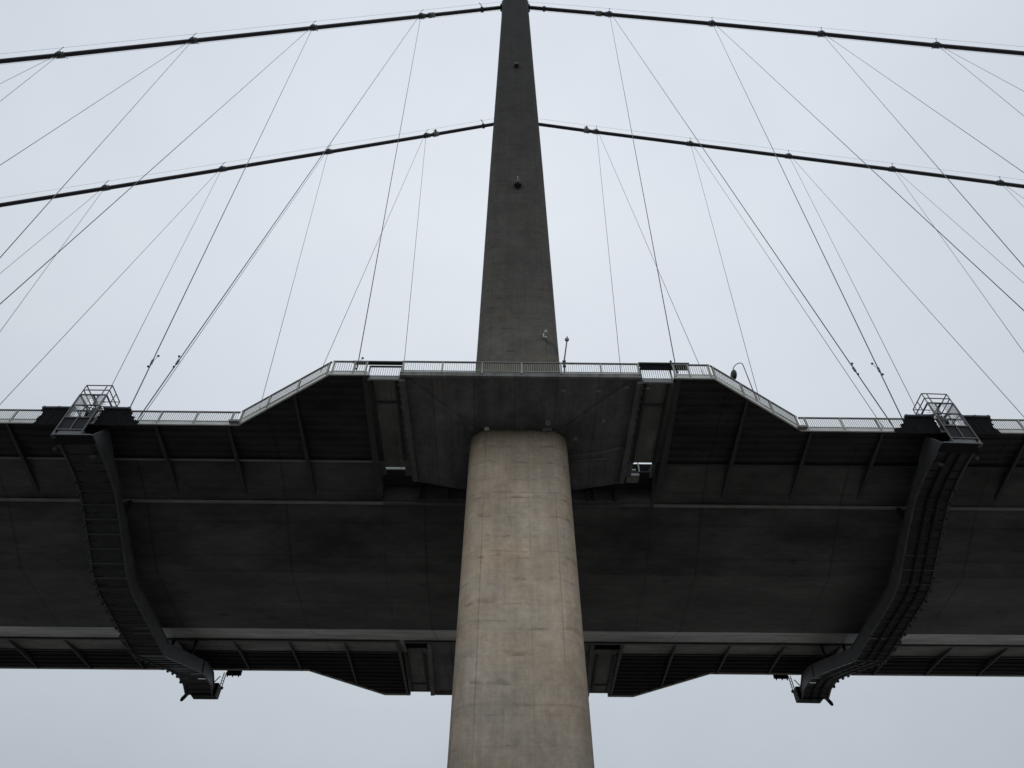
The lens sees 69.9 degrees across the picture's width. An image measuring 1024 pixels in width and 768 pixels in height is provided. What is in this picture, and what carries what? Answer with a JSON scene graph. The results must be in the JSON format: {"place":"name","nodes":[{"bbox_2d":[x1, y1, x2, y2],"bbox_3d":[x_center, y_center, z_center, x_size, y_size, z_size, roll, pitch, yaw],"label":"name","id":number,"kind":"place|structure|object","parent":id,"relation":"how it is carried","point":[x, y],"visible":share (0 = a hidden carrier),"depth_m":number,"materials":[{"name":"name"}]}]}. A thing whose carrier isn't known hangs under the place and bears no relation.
{"place":"outdoors","nodes":[
{"label":"outdoors","id":0,"kind":"place"},
{"bbox_2d":[0,0,1023,767],"label":"sky","id":1,"kind":"structure","parent":0,"point":[50,718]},
{"label":"ground","id":2,"kind":"structure","parent":0,"visible":0},
{"bbox_2d":[383,0,651,767],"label":"bridge tower","id":3,"kind":"structure","parent":2,"relation":"on","point":[516,511],"depth_m":44.42,"materials":[{"name":"concrete"}]},
{"bbox_2d":[0,371,429,695],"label":"bridge deck","id":4,"kind":"structure","parent":3,"relation":"on","point":[257,541],"depth_m":48.51,"materials":[{"name":"paint"}]},
{"bbox_2d":[0,409,240,422],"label":"walkway railing","id":5,"kind":"object","parent":4,"relation":"on","point":[133,411],"visible":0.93,"depth_m":44.98,"materials":[{"name":"metal"}]},
{"bbox_2d":[33,406,75,424],"bbox_3d":[-27.930,1.899,44.585,2.054,1.630,0.209,1,-51,0],"label":"black sheeting","id":6,"kind":"object","parent":5,"relation":"attached to","point":[52,415],"visible":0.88,"depth_m":44.67,"materials":[{"name":"black plastic"}]},
{"bbox_2d":[93,406,138,425],"bbox_3d":[-23.878,1.942,44.611,2.696,1.630,0.209,1,-51,0],"label":"black sheeting","id":7,"kind":"object","parent":5,"relation":"attached to","point":[116,415],"visible":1,"depth_m":44.54,"materials":[{"name":"black plastic"}]},
{"bbox_2d":[51,385,241,701],"bbox_3d":[-25.716,14.082,52.751,5.520,7.804,30.005,1,-51,0],"label":"maintenance gantry","id":8,"kind":"object","parent":4,"relation":"hanging from","point":[124,601],"visible":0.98,"depth_m":46.75,"materials":[{"name":"metal"}]},
{"bbox_2d":[228,419,239,423],"bbox_3d":[-16.828,2.271,44.315,0.600,0.160,0.260,1,-51,0],"label":"junction box","id":9,"kind":"object","parent":4,"relation":"attached to","point":[233,421],"visible":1,"depth_m":44.26,"materials":[{"name":"paint"}]},
{"bbox_2d":[239,361,332,421],"bbox_3d":[-13.595,0.530,43.620,7.295,1.090,0.100,-26,-55,20],"label":"walkway railing","id":10,"kind":"object","parent":4,"relation":"on","point":[299,381],"visible":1,"depth_m":43.69,"materials":[{"name":"metal"}]},
{"bbox_2d":[331,361,368,372],"bbox_3d":[-9.391,-0.971,42.400,2.080,1.130,0.100,1,-51,0],"label":"walkway railing","id":11,"kind":"object","parent":4,"relation":"on","point":[354,366],"visible":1,"depth_m":42.53,"materials":[{"name":"metal"}]},
{"bbox_2d":[367,365,401,378],"bbox_3d":[-7.385,-0.696,42.609,1.980,1.110,0.100,1,-51,0],"label":"walkway railing","id":12,"kind":"object","parent":4,"relation":"on","point":[378,366],"visible":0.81,"depth_m":42.84,"materials":[{"name":"metal"}]},
{"bbox_2d":[357,361,402,364],"bbox_3d":[-7.821,-1.224,42.849,2.980,0.210,0.180,1,-51,0],"label":"cover board","id":13,"kind":"object","parent":12,"relation":"attached to","point":[385,363],"visible":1,"depth_m":42.84,"materials":[{"name":"paint"}]},
{"bbox_2d":[386,467,404,468],"bbox_3d":[-7.648,5.567,49.959,3.200,1.280,0.140,1,-51,0],"label":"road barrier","id":14,"kind":"object","parent":4,"relation":"on","point":[395,467],"depth_m":49.76,"materials":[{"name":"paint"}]},
{"bbox_2d":[0,2,1023,64],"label":"cable","id":15,"kind":"object","parent":3,"relation":"attached to","point":[314,27],"visible":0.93,"depth_m":127.09,"materials":[{"name":"paint"}]},
{"bbox_2d":[0,57,55,101],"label":"hanger cable","id":16,"kind":"object","parent":15,"relation":"hanging from","point":[27,79],"visible":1,"depth_m":103.86,"materials":[{"name":"metal"}]},
{"bbox_2d":[0,42,187,164],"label":"hanger cable","id":17,"kind":"object","parent":15,"relation":"hanging from","point":[89,106],"visible":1,"depth_m":95.60,"materials":[{"name":"metal"}]},
{"bbox_2d":[0,42,190,257],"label":"hanger cable","id":18,"kind":"object","parent":15,"relation":"hanging from","point":[85,161],"visible":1,"depth_m":81.47,"materials":[{"name":"metal"}]},
{"bbox_2d":[0,31,306,303],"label":"hanger cable","id":19,"kind":"object","parent":15,"relation":"hanging from","point":[135,183],"visible":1,"depth_m":76.71,"materials":[{"name":"metal"}]},
{"bbox_2d":[130,30,311,406],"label":"hanger cable","id":20,"kind":"object","parent":15,"relation":"hanging from","point":[151,363],"visible":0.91,"depth_m":64.56,"materials":[{"name":"metal"}]},
{"bbox_2d":[138,18,417,418],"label":"hanger cable","id":21,"kind":"object","parent":15,"relation":"hanging from","point":[177,362],"visible":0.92,"depth_m":64.93,"materials":[{"name":"metal"}]},
{"bbox_2d":[355,17,420,370],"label":"hanger cable","id":22,"kind":"object","parent":15,"relation":"hanging from","point":[383,222],"visible":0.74,"depth_m":70.04,"materials":[{"name":"metal"}]},
{"bbox_2d":[610,18,678,372],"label":"hanger cable","id":23,"kind":"object","parent":15,"relation":"hanging from","point":[647,217],"visible":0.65,"depth_m":71.44,"materials":[{"name":"metal"}]},
{"bbox_2d":[613,17,892,425],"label":"hanger cable","id":24,"kind":"object","parent":15,"relation":"hanging from","point":[853,368],"visible":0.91,"depth_m":65.62,"materials":[{"name":"metal"}]},
{"bbox_2d":[713,25,901,417],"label":"hanger cable","id":25,"kind":"object","parent":15,"relation":"hanging from","point":[879,370],"visible":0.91,"depth_m":65.39,"materials":[{"name":"metal"}]},
{"bbox_2d":[716,25,1023,310],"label":"hanger cable","id":26,"kind":"object","parent":15,"relation":"hanging from","point":[887,184],"visible":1,"depth_m":78.82,"materials":[{"name":"metal"}]},
{"bbox_2d":[823,35,1023,266],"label":"hanger cable","id":27,"kind":"object","parent":15,"relation":"hanging from","point":[934,163],"visible":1,"depth_m":83.68,"materials":[{"name":"metal"}]},
{"bbox_2d":[827,36,1023,172],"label":"hanger cable","id":28,"kind":"object","parent":15,"relation":"hanging from","point":[932,109],"visible":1,"depth_m":98.56,"materials":[{"name":"metal"}]},
{"bbox_2d":[939,47,1023,115],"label":"hanger cable","id":29,"kind":"object","parent":15,"relation":"hanging from","point":[982,82],"visible":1,"depth_m":108.17,"materials":[{"name":"metal"}]},
{"bbox_2d":[942,47,1023,91],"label":"hanger cable","id":30,"kind":"object","parent":15,"relation":"hanging from","point":[985,70],"visible":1,"depth_m":112.92,"materials":[{"name":"metal"}]},
{"bbox_2d":[0,119,1023,206],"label":"cable","id":31,"kind":"object","parent":3,"relation":"attached to","point":[435,133],"visible":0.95,"depth_m":139.17,"materials":[{"name":"paint"}]},
{"bbox_2d":[0,190,100,273],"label":"hanger cable","id":32,"kind":"object","parent":31,"relation":"hanging from","point":[48,233],"visible":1,"depth_m":114.79,"materials":[{"name":"metal"}]},
{"bbox_2d":[0,192,101,331],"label":"hanger cable","id":33,"kind":"object","parent":31,"relation":"hanging from","point":[49,263],"visible":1,"depth_m":107.33,"materials":[{"name":"metal"}]},
{"bbox_2d":[0,175,214,403],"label":"hanger cable","id":34,"kind":"object","parent":31,"relation":"hanging from","point":[99,298],"visible":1,"depth_m":99.92,"materials":[{"name":"metal"}]},
{"bbox_2d":[95,171,220,417],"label":"hanger cable","id":35,"kind":"object","parent":31,"relation":"hanging from","point":[159,291],"visible":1,"depth_m":101.81,"materials":[{"name":"metal"}]},
{"bbox_2d":[140,153,325,419],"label":"hanger cable","id":36,"kind":"object","parent":31,"relation":"hanging from","point":[226,295],"visible":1,"depth_m":100.46,"materials":[{"name":"metal"}]},
{"bbox_2d":[259,154,327,408],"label":"hanger cable","id":37,"kind":"object","parent":31,"relation":"hanging from","point":[291,288],"visible":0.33,"depth_m":102.34,"materials":[{"name":"metal"}]},
{"bbox_2d":[320,137,423,372],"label":"hanger cable","id":38,"kind":"object","parent":31,"relation":"hanging from","point":[368,262],"visible":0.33,"depth_m":107.94,"materials":[{"name":"metal"}]},
{"bbox_2d":[403,139,425,369],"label":"hanger cable","id":39,"kind":"object","parent":31,"relation":"hanging from","point":[414,257],"visible":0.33,"depth_m":108.65,"materials":[{"name":"metal"}]},
{"bbox_2d":[597,139,620,370],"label":"hanger cable","id":40,"kind":"object","parent":31,"relation":"hanging from","point":[609,261],"visible":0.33,"depth_m":108.23,"materials":[{"name":"metal"}]},
{"bbox_2d":[600,137,702,372],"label":"hanger cable","id":41,"kind":"object","parent":31,"relation":"hanging from","point":[654,261],"visible":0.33,"depth_m":108.98,"materials":[{"name":"metal"}]},
{"bbox_2d":[691,146,759,399],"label":"hanger cable","id":42,"kind":"object","parent":31,"relation":"hanging from","point":[727,281],"visible":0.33,"depth_m":104.76,"materials":[{"name":"metal"}]},
{"bbox_2d":[694,147,882,426],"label":"hanger cable","id":43,"kind":"object","parent":31,"relation":"hanging from","point":[794,295],"visible":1,"depth_m":102.35,"materials":[{"name":"metal"}]},
{"bbox_2d":[790,158,918,413],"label":"hanger cable","id":44,"kind":"object","parent":31,"relation":"hanging from","point":[858,294],"visible":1,"depth_m":100.49,"materials":[{"name":"metal"}]},
{"bbox_2d":[792,158,1023,416],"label":"hanger cable","id":45,"kind":"object","parent":31,"relation":"hanging from","point":[916,296],"visible":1,"depth_m":102.33,"materials":[{"name":"metal"}]},
{"bbox_2d":[894,171,1023,351],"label":"hanger cable","id":46,"kind":"object","parent":31,"relation":"hanging from","point":[962,266],"visible":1,"depth_m":109.85,"materials":[{"name":"metal"}]},
{"bbox_2d":[899,173,1023,282],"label":"hanger cable","id":47,"kind":"object","parent":31,"relation":"hanging from","point":[960,227],"visible":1,"depth_m":119.15,"materials":[{"name":"metal"}]},
{"bbox_2d":[514,176,521,188],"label":"obstruction light","id":48,"kind":"object","parent":3,"relation":"attached to","point":[518,183],"visible":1,"depth_m":71.37,"materials":[{"name":"black metal"}]},
{"bbox_2d":[400,361,640,374],"bbox_3d":[0.518,-0.924,42.533,13.900,1.070,0.100,1,-51,0],"label":"walkway railing","id":49,"kind":"object","parent":3,"relation":"on","point":[529,363],"visible":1,"depth_m":42.67,"materials":[{"name":"metal"}]},
{"bbox_2d":[562,336,568,371],"bbox_3d":[3.237,-1.803,43.804,0.535,3.623,0.272,1,-51,0],"label":"beacon post","id":50,"kind":"object","parent":49,"relation":"attached to","point":[564,360],"visible":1,"depth_m":43.76,"materials":[{"name":"metal"}]},
{"bbox_2d":[543,330,558,355],"bbox_3d":[2.613,-2.857,51.726,0.597,1.810,1.425,-31,-57,23],"label":"security camera","id":51,"kind":"object","parent":3,"relation":"attached to","point":[544,333],"visible":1,"depth_m":51.82,"materials":[{"name":"white plastic"}]},
{"bbox_2d":[590,375,1023,696],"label":"bridge deck","id":52,"kind":"structure","parent":3,"relation":"on","point":[773,542],"depth_m":48.79,"materials":[{"name":"paint"}]},
{"bbox_2d":[632,463,650,471],"bbox_3d":[8.351,5.768,50.023,3.200,1.180,0.140,1,-51,0],"label":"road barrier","id":53,"kind":"object","parent":52,"relation":"on","point":[641,467],"visible":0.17,"depth_m":50.14,"materials":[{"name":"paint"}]},
{"bbox_2d":[639,368,673,380],"bbox_3d":[8.404,-0.536,42.717,1.880,1.130,0.100,1,-51,0],"label":"walkway railing","id":54,"kind":"object","parent":52,"relation":"on","point":[671,376],"visible":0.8,"depth_m":42.63,"materials":[{"name":"metal"}]},
{"bbox_2d":[671,364,711,376],"bbox_3d":[10.443,-0.768,42.534,2.250,1.150,0.100,1,-51,0],"label":"walkway railing","id":55,"kind":"object","parent":52,"relation":"on","point":[689,365],"visible":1,"depth_m":42.62,"materials":[{"name":"metal"}]},
{"bbox_2d":[638,362,688,370],"bbox_3d":[8.927,-0.969,42.969,3.000,0.570,0.320,1,-51,0],"label":"cover board","id":56,"kind":"object","parent":55,"relation":"attached to","point":[655,366],"visible":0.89,"depth_m":42.96,"materials":[{"name":"paint"}]},
{"bbox_2d":[730,363,757,400],"bbox_3d":[16.914,2.010,51.529,0.475,10.752,1.441,23,-54,-18],"label":"street lamp","id":57,"kind":"object","parent":52,"relation":"on","point":[733,374],"visible":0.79,"depth_m":55.01,"materials":[{"name":"metal"}]},
{"bbox_2d":[709,365,799,424],"bbox_3d":[14.638,0.821,43.807,7.286,1.110,0.100,27,-56,-21],"label":"walkway railing","id":58,"kind":"object","parent":52,"relation":"on","point":[770,403],"visible":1,"depth_m":43.90,"materials":[{"name":"metal"}]},
{"bbox_2d":[797,425,807,429],"bbox_3d":[17.670,2.634,44.534,0.600,0.160,0.260,1,-51,0],"label":"junction box","id":59,"kind":"object","parent":52,"relation":"attached to","point":[802,427],"visible":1,"depth_m":44.47,"materials":[{"name":"paint"}]},
{"bbox_2d":[773,393,982,705],"bbox_3d":[25.794,14.589,53.154,5.520,7.804,30.005,2,-51,-1],"label":"maintenance gantry","id":60,"kind":"object","parent":52,"relation":"hanging from","point":[902,608],"visible":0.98,"depth_m":47.18,"materials":[{"name":"metal"}]},
{"bbox_2d":[798,417,1023,429],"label":"walkway railing","id":61,"kind":"object","parent":52,"relation":"on","point":[1018,421],"visible":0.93,"depth_m":45.30,"materials":[{"name":"metal"}]},
{"bbox_2d":[894,414,942,433],"bbox_3d":[24.679,2.438,44.939,2.972,1.680,0.209,1,-51,0],"label":"black sheeting","id":62,"kind":"object","parent":61,"relation":"attached to","point":[916,423],"visible":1,"depth_m":44.86,"materials":[{"name":"black plastic"}]},
{"bbox_2d":[959,415,1000,433],"bbox_3d":[28.794,2.481,44.965,1.941,1.680,0.209,1,-51,0],"label":"black sheeting","id":63,"kind":"object","parent":61,"relation":"attached to","point":[981,424],"visible":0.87,"depth_m":45.03,"materials":[{"name":"black plastic"}]}
]}

